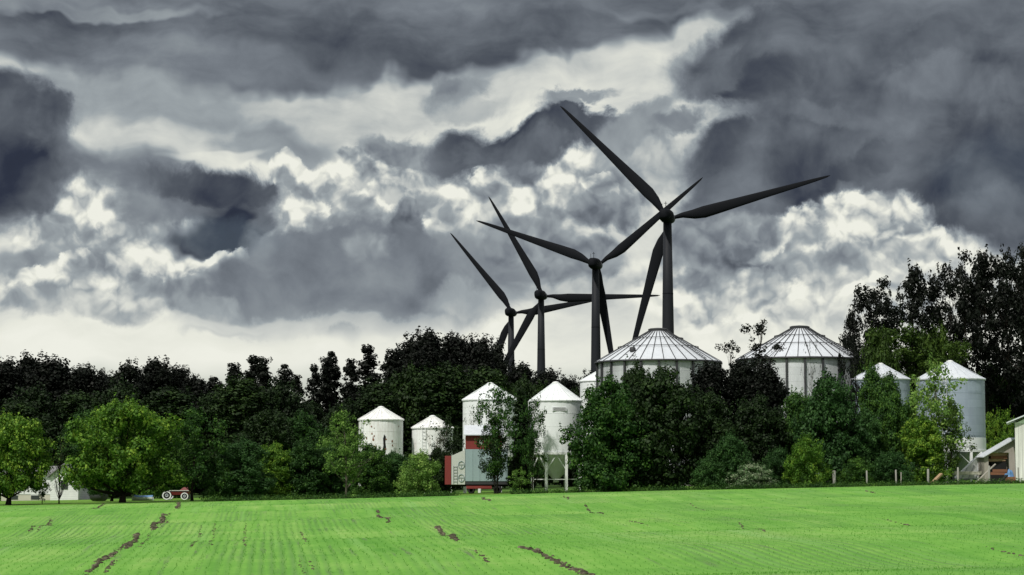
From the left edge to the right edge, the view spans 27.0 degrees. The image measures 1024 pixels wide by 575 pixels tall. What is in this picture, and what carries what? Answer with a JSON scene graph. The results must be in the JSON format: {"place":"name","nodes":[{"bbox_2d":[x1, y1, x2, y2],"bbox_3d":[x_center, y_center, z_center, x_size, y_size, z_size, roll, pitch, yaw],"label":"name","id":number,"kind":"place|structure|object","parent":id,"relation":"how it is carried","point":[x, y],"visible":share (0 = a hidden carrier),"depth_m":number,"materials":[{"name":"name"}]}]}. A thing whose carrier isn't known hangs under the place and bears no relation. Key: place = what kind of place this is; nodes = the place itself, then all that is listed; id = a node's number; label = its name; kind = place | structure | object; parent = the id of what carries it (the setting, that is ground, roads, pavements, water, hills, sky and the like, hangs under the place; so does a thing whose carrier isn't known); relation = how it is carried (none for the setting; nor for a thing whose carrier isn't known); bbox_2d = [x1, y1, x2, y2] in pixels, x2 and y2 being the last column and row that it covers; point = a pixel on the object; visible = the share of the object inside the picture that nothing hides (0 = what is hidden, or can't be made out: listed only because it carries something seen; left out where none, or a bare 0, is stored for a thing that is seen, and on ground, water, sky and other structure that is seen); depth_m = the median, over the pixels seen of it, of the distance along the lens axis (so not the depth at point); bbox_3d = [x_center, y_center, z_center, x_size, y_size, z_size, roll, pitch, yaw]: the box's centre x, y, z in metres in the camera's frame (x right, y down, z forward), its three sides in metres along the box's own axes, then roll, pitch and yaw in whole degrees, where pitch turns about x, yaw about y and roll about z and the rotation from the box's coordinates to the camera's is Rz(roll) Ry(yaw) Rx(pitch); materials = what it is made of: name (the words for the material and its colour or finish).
{"place":"outdoors","nodes":[
{"label":"outdoors","id":0,"kind":"place"},
{"bbox_2d":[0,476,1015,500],"bbox_3d":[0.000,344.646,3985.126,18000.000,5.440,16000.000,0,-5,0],"label":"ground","id":1,"kind":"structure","parent":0,"point":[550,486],"depth_m":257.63,"materials":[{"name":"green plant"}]},
{"bbox_2d":[0,356,23,404],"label":"forest tree","id":2,"kind":"object","parent":1,"relation":"on","point":[9,372],"visible":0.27,"depth_m":301.33,"materials":[{"name":"black plant"}]},
{"bbox_2d":[0,399,50,464],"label":"broadleaf tree","id":3,"kind":"object","parent":1,"relation":"on","point":[23,409],"visible":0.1,"depth_m":247.40,"materials":[{"name":"green plant"}]},
{"bbox_2d":[0,379,66,496],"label":"forest tree","id":4,"kind":"object","parent":1,"relation":"on","point":[43,401],"visible":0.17,"depth_m":269.54,"materials":[{"name":"green plant"}]},
{"bbox_2d":[1,463,89,500],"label":"farmhouse","id":5,"kind":"object","parent":1,"relation":"on","point":[70,492],"visible":0.2,"depth_m":234.70,"materials":[{"name":"concrete"}]},
{"bbox_2d":[20,352,84,447],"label":"forest tree","id":6,"kind":"object","parent":1,"relation":"on","point":[54,376],"visible":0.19,"depth_m":298.12,"materials":[{"name":"green plant"}]},
{"bbox_2d":[47,389,97,459],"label":"forest tree","id":7,"kind":"object","parent":1,"relation":"on","point":[70,403],"visible":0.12,"depth_m":273.81,"materials":[{"name":"green plant"}]},
{"bbox_2d":[53,406,115,497],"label":"broadleaf tree","id":8,"kind":"object","parent":1,"relation":"on","point":[73,450],"visible":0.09,"depth_m":247.79,"materials":[{"name":"green plant"}]},
{"bbox_2d":[69,363,107,400],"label":"forest tree","id":9,"kind":"object","parent":1,"relation":"on","point":[91,382],"visible":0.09,"depth_m":303.72,"materials":[{"name":"black plant"}]},
{"bbox_2d":[78,372,159,496],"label":"forest tree","id":10,"kind":"object","parent":1,"relation":"on","point":[108,396],"visible":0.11,"depth_m":266.22,"materials":[{"name":"green plant"}]},
{"bbox_2d":[103,357,155,407],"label":"forest tree","id":11,"kind":"object","parent":1,"relation":"on","point":[130,373],"visible":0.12,"depth_m":300.13,"materials":[{"name":"black plant"}]},
{"bbox_2d":[139,354,183,409],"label":"forest tree","id":12,"kind":"object","parent":1,"relation":"on","point":[159,375],"visible":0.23,"depth_m":304.13,"materials":[{"name":"black plant"}]},
{"bbox_2d":[140,385,212,492],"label":"forest tree","id":13,"kind":"object","parent":1,"relation":"on","point":[177,401],"visible":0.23,"depth_m":270.77,"materials":[{"name":"green plant"}]},
{"bbox_2d":[184,390,233,494],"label":"forest tree","id":14,"kind":"object","parent":1,"relation":"on","point":[208,398],"visible":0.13,"depth_m":274.13,"materials":[{"name":"green plant"}]},
{"bbox_2d":[203,373,273,472],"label":"forest tree","id":15,"kind":"object","parent":1,"relation":"on","point":[236,400],"visible":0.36,"depth_m":266.42,"materials":[{"name":"green plant"}]},
{"bbox_2d":[216,403,298,466],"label":"broadleaf tree","id":16,"kind":"object","parent":1,"relation":"on","point":[268,426],"visible":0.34,"depth_m":235.86,"materials":[{"name":"green plant"}]},
{"bbox_2d":[253,375,319,449],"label":"forest tree","id":17,"kind":"object","parent":1,"relation":"on","point":[289,404],"visible":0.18,"depth_m":271.64,"materials":[{"name":"green plant"}]},
{"bbox_2d":[282,408,334,492],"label":"broadleaf tree","id":18,"kind":"object","parent":1,"relation":"on","point":[303,425],"visible":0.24,"depth_m":238.41,"materials":[{"name":"green plant"}]},
{"bbox_2d":[318,356,336,430],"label":"spire tree","id":19,"kind":"object","parent":1,"relation":"on","point":[326,376],"visible":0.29,"depth_m":300.07,"materials":[{"name":"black plant"}]},
{"bbox_2d":[321,396,363,487],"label":"forest tree","id":20,"kind":"object","parent":1,"relation":"on","point":[349,408],"visible":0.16,"depth_m":260.14,"materials":[{"name":"green plant"}]},
{"bbox_2d":[336,358,363,409],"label":"spire tree","id":21,"kind":"object","parent":1,"relation":"on","point":[349,368],"visible":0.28,"depth_m":296.69,"materials":[{"name":"black plant"}]},
{"bbox_2d":[353,344,383,393],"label":"spire tree","id":22,"kind":"object","parent":1,"relation":"on","point":[367,365],"visible":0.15,"depth_m":302.04,"materials":[{"name":"black plant"}]},
{"bbox_2d":[346,376,403,451],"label":"forest tree","id":23,"kind":"object","parent":1,"relation":"on","point":[371,398],"visible":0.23,"depth_m":264.82,"materials":[{"name":"green plant"}]},
{"bbox_2d":[387,360,428,482],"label":"forest tree","id":24,"kind":"object","parent":1,"relation":"on","point":[409,412],"visible":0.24,"depth_m":268.19,"materials":[{"name":"green plant"}]},
{"bbox_2d":[383,331,435,387],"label":"forest tree","id":25,"kind":"object","parent":1,"relation":"on","point":[412,351],"visible":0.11,"depth_m":301.23,"materials":[{"name":"black plant"}]},
{"bbox_2d":[411,326,452,373],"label":"forest tree","id":26,"kind":"object","parent":1,"relation":"on","point":[431,341],"visible":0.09,"depth_m":306.27,"materials":[{"name":"black plant"}]},
{"bbox_2d":[404,360,478,489],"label":"forest tree","id":27,"kind":"object","parent":1,"relation":"on","point":[445,389],"visible":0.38,"depth_m":260.82,"materials":[{"name":"green plant"}]},
{"bbox_2d":[438,331,474,369],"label":"forest tree","id":28,"kind":"object","parent":1,"relation":"on","point":[455,348],"visible":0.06,"depth_m":310.65,"materials":[{"name":"black plant"}]},
{"bbox_2d":[458,332,504,418],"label":"forest tree","id":29,"kind":"object","parent":1,"relation":"on","point":[479,351],"visible":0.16,"depth_m":301.50,"materials":[{"name":"black plant"}]},
{"bbox_2d":[462,364,516,487],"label":"forest tree","id":30,"kind":"object","parent":1,"relation":"on","point":[483,377],"visible":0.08,"depth_m":266.95,"materials":[{"name":"green plant"}]},
{"bbox_2d":[450,233,591,371],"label":"wind turbine","id":31,"kind":"object","parent":1,"relation":"on","point":[511,314],"visible":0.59,"depth_m":930.78,"materials":[{"name":"black metal"}]},
{"bbox_2d":[488,196,659,376],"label":"wind turbine","id":32,"kind":"object","parent":1,"relation":"on","point":[540,295],"visible":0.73,"depth_m":838.72,"materials":[{"name":"black metal"}]},
{"bbox_2d":[477,177,702,373],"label":"wind turbine","id":33,"kind":"object","parent":1,"relation":"on","point":[599,302],"visible":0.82,"depth_m":724.03,"materials":[{"name":"black metal"}]},
{"bbox_2d":[594,328,721,485],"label":"grain bin","id":34,"kind":"object","parent":1,"relation":"on","point":[652,348],"visible":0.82,"depth_m":245.33,"materials":[{"name":"metal"}]},
{"bbox_2d":[560,106,829,339],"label":"wind turbine","id":35,"kind":"object","parent":1,"relation":"on","point":[663,244],"visible":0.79,"depth_m":600.58,"materials":[{"name":"black metal"}]},
{"bbox_2d":[735,325,860,473],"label":"grain bin","id":36,"kind":"object","parent":1,"relation":"on","point":[791,363],"visible":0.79,"depth_m":243.87,"materials":[{"name":"metal"}]},
{"bbox_2d":[841,283,905,371],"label":"poplar tree","id":37,"kind":"object","parent":1,"relation":"on","point":[863,303],"visible":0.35,"depth_m":253.14,"materials":[{"name":"black plant"}]},
{"bbox_2d":[850,321,908,377],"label":"broadleaf tree","id":38,"kind":"object","parent":1,"relation":"on","point":[878,350],"visible":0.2,"depth_m":239.70,"materials":[{"name":"green plant"}]},
{"bbox_2d":[863,275,906,367],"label":"poplar tree","id":39,"kind":"object","parent":1,"relation":"on","point":[883,282],"visible":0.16,"depth_m":258.46,"materials":[{"name":"black plant"}]},
{"bbox_2d":[877,320,931,411],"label":"broadleaf tree","id":40,"kind":"object","parent":1,"relation":"on","point":[910,354],"visible":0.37,"depth_m":244.47,"materials":[{"name":"green plant"}]},
{"bbox_2d":[885,258,940,465],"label":"poplar tree","id":41,"kind":"object","parent":1,"relation":"on","point":[913,280],"visible":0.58,"depth_m":249.56,"materials":[{"name":"black plant"}]},
{"bbox_2d":[907,269,957,343],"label":"poplar tree","id":42,"kind":"object","parent":1,"relation":"on","point":[932,292],"visible":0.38,"depth_m":254.37,"materials":[{"name":"black plant"}]},
{"bbox_2d":[907,319,963,416],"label":"broadleaf tree","id":43,"kind":"object","parent":1,"relation":"on","point":[939,341],"visible":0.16,"depth_m":248.69,"materials":[{"name":"green plant"}]},
{"bbox_2d":[924,338,980,480],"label":"broadleaf tree","id":44,"kind":"object","parent":1,"relation":"on","point":[954,354],"visible":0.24,"depth_m":240.84,"materials":[{"name":"green plant"}]},
{"bbox_2d":[935,260,971,359],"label":"poplar tree","id":45,"kind":"object","parent":1,"relation":"on","point":[944,275],"visible":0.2,"depth_m":259.33,"materials":[{"name":"black plant"}]},
{"bbox_2d":[943,247,994,479],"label":"poplar tree","id":46,"kind":"object","parent":1,"relation":"on","point":[963,306],"visible":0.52,"depth_m":249.98,"materials":[{"name":"green plant"}]},
{"bbox_2d":[962,244,1016,449],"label":"poplar tree","id":47,"kind":"object","parent":1,"relation":"on","point":[985,307],"visible":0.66,"depth_m":255.10,"materials":[{"name":"green plant"}]},
{"bbox_2d":[983,357,1015,470],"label":"broadleaf tree","id":48,"kind":"object","parent":1,"relation":"on","point":[996,379],"visible":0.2,"depth_m":259.42,"materials":[{"name":"green plant"}]},
{"bbox_2d":[988,243,1022,457],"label":"poplar tree","id":49,"kind":"object","parent":1,"relation":"on","point":[997,267],"visible":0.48,"depth_m":260.28,"materials":[{"name":"black plant"}]},
{"bbox_2d":[989,243,1023,401],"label":"poplar tree","id":50,"kind":"object","parent":1,"relation":"on","point":[1018,328],"visible":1,"depth_m":251.95,"materials":[{"name":"green plant"}]},
{"bbox_2d":[0,480,1018,505],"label":"lawn","id":51,"kind":"structure","parent":0,"point":[70,502],"depth_m":208.20,"materials":[{"name":"green plant"}]},
{"bbox_2d":[0,407,57,504],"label":"broadleaf tree","id":52,"kind":"object","parent":51,"relation":"on","point":[14,479],"visible":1,"depth_m":196.89,"materials":[{"name":"green plant"}]},
{"bbox_2d":[56,392,191,502],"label":"broadleaf tree","id":53,"kind":"object","parent":51,"relation":"on","point":[104,467],"visible":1,"depth_m":196.44,"materials":[{"name":"green plant"}]},
{"bbox_2d":[137,426,197,498],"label":"broadleaf tree","id":54,"kind":"object","parent":51,"relation":"on","point":[156,492],"visible":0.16,"depth_m":230.01,"materials":[{"name":"green plant"}]},
{"bbox_2d":[160,403,229,500],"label":"broadleaf tree","id":55,"kind":"object","parent":51,"relation":"on","point":[194,453],"visible":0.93,"depth_m":202.04,"materials":[{"name":"green plant"}]},
{"bbox_2d":[198,455,238,499],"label":"bush","id":56,"kind":"object","parent":51,"relation":"on","point":[213,488],"visible":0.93,"depth_m":202.38,"materials":[{"name":"green plant"}]},
{"bbox_2d":[196,435,277,498],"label":"bush","id":57,"kind":"object","parent":51,"relation":"on","point":[249,480],"visible":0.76,"depth_m":203.96,"materials":[{"name":"green plant"}]},
{"bbox_2d":[260,440,298,497],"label":"bush","id":58,"kind":"object","parent":51,"relation":"on","point":[276,457],"visible":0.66,"depth_m":210.04,"materials":[{"name":"green plant"}]},
{"bbox_2d":[278,436,335,496],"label":"bush","id":59,"kind":"object","parent":51,"relation":"on","point":[305,460],"visible":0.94,"depth_m":210.77,"materials":[{"name":"green plant"}]},
{"bbox_2d":[315,442,356,496],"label":"bush","id":60,"kind":"object","parent":51,"relation":"on","point":[335,487],"visible":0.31,"depth_m":213.28,"materials":[{"name":"green plant"}]},
{"bbox_2d":[315,404,380,494],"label":"broadleaf tree","id":61,"kind":"object","parent":51,"relation":"on","point":[349,469],"visible":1,"depth_m":200.26,"materials":[{"name":"green plant"}]},
{"bbox_2d":[343,442,394,495],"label":"bush","id":62,"kind":"object","parent":51,"relation":"on","point":[375,479],"visible":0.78,"depth_m":206.38,"materials":[{"name":"green plant"}]},
{"bbox_2d":[358,406,403,485],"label":"grain silo","id":63,"kind":"object","parent":51,"relation":"on","point":[384,429],"visible":0.62,"depth_m":223.59,"materials":[{"name":"white metal"}]},
{"bbox_2d":[393,448,441,496],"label":"bush","id":64,"kind":"object","parent":51,"relation":"on","point":[420,461],"visible":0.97,"depth_m":196.44,"materials":[{"name":"green plant"}]},
{"bbox_2d":[411,415,453,455],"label":"grain silo","id":65,"kind":"object","parent":51,"relation":"on","point":[418,436],"visible":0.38,"depth_m":225.70,"materials":[{"name":"white metal"}]},
{"bbox_2d":[445,425,507,493],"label":"grain dryer","id":66,"kind":"object","parent":51,"relation":"on","point":[462,469],"visible":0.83,"depth_m":208.25,"materials":[{"name":"red paint"}]},
{"bbox_2d":[462,382,517,492],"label":"grain silo","id":67,"kind":"object","parent":51,"relation":"on","point":[471,398],"visible":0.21,"depth_m":217.76,"materials":[{"name":"white metal"}]},
{"bbox_2d":[476,417,509,493],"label":"broadleaf tree","id":68,"kind":"object","parent":51,"relation":"on","point":[483,462],"visible":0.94,"depth_m":203.53,"materials":[{"name":"green plant"}]},
{"bbox_2d":[471,381,523,493],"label":"broadleaf tree","id":69,"kind":"object","parent":51,"relation":"on","point":[498,394],"visible":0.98,"depth_m":203.31,"materials":[{"name":"green plant"}]},
{"bbox_2d":[505,387,536,490],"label":"broadleaf tree","id":70,"kind":"object","parent":51,"relation":"on","point":[516,410],"visible":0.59,"depth_m":205.88,"materials":[{"name":"green plant"}]},
{"bbox_2d":[516,392,549,488],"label":"broadleaf tree","id":71,"kind":"object","parent":51,"relation":"on","point":[533,435],"visible":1,"depth_m":202.42,"materials":[{"name":"green plant"}]},
{"bbox_2d":[528,381,582,491],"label":"grain silo","id":72,"kind":"object","parent":51,"relation":"on","point":[560,403],"visible":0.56,"depth_m":205.42,"materials":[{"name":"white metal"}]},
{"bbox_2d":[558,369,655,491],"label":"broadleaf tree","id":73,"kind":"object","parent":51,"relation":"on","point":[605,415],"visible":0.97,"depth_m":197.93,"materials":[{"name":"green plant"}]},
{"bbox_2d":[198,477,1023,501],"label":"long grass","id":74,"kind":"structure","parent":51,"relation":"on","point":[647,488],"depth_m":193.68,"materials":[{"name":"green plant"}]},
{"bbox_2d":[613,361,707,489],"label":"broadleaf tree","id":75,"kind":"object","parent":51,"relation":"on","point":[663,403],"visible":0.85,"depth_m":199.42,"materials":[{"name":"green plant"}]},
{"bbox_2d":[688,452,729,488],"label":"bush","id":76,"kind":"object","parent":51,"relation":"on","point":[706,475],"visible":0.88,"depth_m":197.47,"materials":[{"name":"green plant"}]},
{"bbox_2d":[680,358,740,487],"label":"broadleaf tree","id":77,"kind":"object","parent":51,"relation":"on","point":[709,375],"visible":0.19,"depth_m":211.34,"materials":[{"name":"green plant"}]},
{"bbox_2d":[676,384,749,488],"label":"broadleaf tree","id":78,"kind":"object","parent":51,"relation":"on","point":[715,429],"visible":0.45,"depth_m":203.33,"materials":[{"name":"green plant"}]},
{"bbox_2d":[708,428,754,488],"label":"bush","id":79,"kind":"object","parent":51,"relation":"on","point":[731,448],"visible":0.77,"depth_m":197.57,"materials":[{"name":"green plant"}]},
{"bbox_2d":[723,356,759,426],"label":"broadleaf tree","id":80,"kind":"object","parent":51,"relation":"on","point":[740,371],"visible":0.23,"depth_m":213.22,"materials":[{"name":"green plant"}]},
{"bbox_2d":[725,460,776,488],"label":"bush","id":81,"kind":"object","parent":51,"relation":"on","point":[750,472],"visible":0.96,"depth_m":195.29,"materials":[{"name":"green plant"}]},
{"bbox_2d":[739,319,784,370],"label":"broadleaf tree","id":82,"kind":"object","parent":51,"relation":"on","point":[759,328],"visible":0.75,"depth_m":221.45,"materials":[{"name":"green plant"}]},
{"bbox_2d":[733,391,792,487],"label":"broadleaf tree","id":83,"kind":"object","parent":51,"relation":"on","point":[754,417],"visible":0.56,"depth_m":203.31,"materials":[{"name":"green plant"}]},
{"bbox_2d":[745,357,790,433],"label":"broadleaf tree","id":84,"kind":"object","parent":51,"relation":"on","point":[768,383],"visible":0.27,"depth_m":211.21,"materials":[{"name":"green plant"}]},
{"bbox_2d":[759,445,797,487],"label":"bush","id":85,"kind":"object","parent":51,"relation":"on","point":[772,460],"visible":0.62,"depth_m":197.87,"materials":[{"name":"green plant"}]},
{"bbox_2d":[778,385,815,486],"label":"broadleaf tree","id":86,"kind":"object","parent":51,"relation":"on","point":[794,402],"visible":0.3,"depth_m":206.27,"materials":[{"name":"green plant"}]},
{"bbox_2d":[781,432,833,487],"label":"bush","id":87,"kind":"object","parent":51,"relation":"on","point":[809,459],"visible":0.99,"depth_m":195.12,"materials":[{"name":"green plant"}]},
{"bbox_2d":[787,365,872,485],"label":"broadleaf tree","id":88,"kind":"object","parent":51,"relation":"on","point":[827,406],"visible":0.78,"depth_m":200.89,"materials":[{"name":"green plant"}]},
{"bbox_2d":[836,327,864,434],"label":"broadleaf tree","id":89,"kind":"object","parent":51,"relation":"on","point":[855,361],"visible":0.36,"depth_m":225.74,"materials":[{"name":"green plant"}]},
{"bbox_2d":[836,456,875,485],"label":"bush","id":90,"kind":"object","parent":51,"relation":"on","point":[860,474],"visible":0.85,"depth_m":197.55,"materials":[{"name":"green plant"}]},
{"bbox_2d":[841,403,889,484],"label":"broadleaf tree","id":91,"kind":"object","parent":51,"relation":"on","point":[869,445],"visible":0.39,"depth_m":202.78,"materials":[{"name":"green plant"}]},
{"bbox_2d":[857,362,881,427],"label":"broadleaf tree","id":92,"kind":"object","parent":51,"relation":"on","point":[871,379],"visible":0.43,"depth_m":211.22,"materials":[{"name":"green plant"}]},
{"bbox_2d":[868,446,917,485],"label":"bush","id":93,"kind":"object","parent":51,"relation":"on","point":[896,460],"visible":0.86,"depth_m":198.67,"materials":[{"name":"green plant"}]},
{"bbox_2d":[873,388,917,482],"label":"broadleaf tree","id":94,"kind":"object","parent":51,"relation":"on","point":[893,415],"visible":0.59,"depth_m":204.70,"materials":[{"name":"green plant"}]},
{"bbox_2d":[896,411,954,482],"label":"broadleaf tree","id":95,"kind":"object","parent":51,"relation":"on","point":[923,451],"visible":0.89,"depth_m":201.55,"materials":[{"name":"green plant"}]},
{"bbox_2d":[904,352,970,466],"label":"broadleaf tree","id":96,"kind":"object","parent":51,"relation":"on","point":[932,404],"visible":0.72,"depth_m":203.88,"materials":[{"name":"green plant"}]},
{"bbox_2d":[916,360,985,480],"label":"grain silo","id":97,"kind":"object","parent":51,"relation":"on","point":[970,396],"visible":0.45,"depth_m":210.94,"materials":[{"name":"white metal"}]},
{"bbox_2d":[935,395,976,481],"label":"broadleaf tree","id":98,"kind":"object","parent":51,"relation":"on","point":[951,461],"visible":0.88,"depth_m":203.14,"materials":[{"name":"green plant"}]},
{"bbox_2d":[975,437,1014,481],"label":"lean to shed","id":99,"kind":"object","parent":51,"relation":"on","point":[1007,445],"visible":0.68,"depth_m":203.43,"materials":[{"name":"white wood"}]},
{"bbox_2d":[1006,415,1023,481],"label":"white shed","id":100,"kind":"structure","parent":51,"relation":"on","point":[1019,443],"depth_m":199.35,"materials":[{"name":"metal"}]},
{"bbox_2d":[0,483,1023,574],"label":"crop field","id":101,"kind":"structure","parent":0,"point":[756,499],"depth_m":77.44,"materials":[{"name":"plant"}]},
{"bbox_2d":[0,0,1023,402],"label":"sky","id":102,"kind":"structure","parent":0,"point":[207,186],"materials":[{"name":"grey"}]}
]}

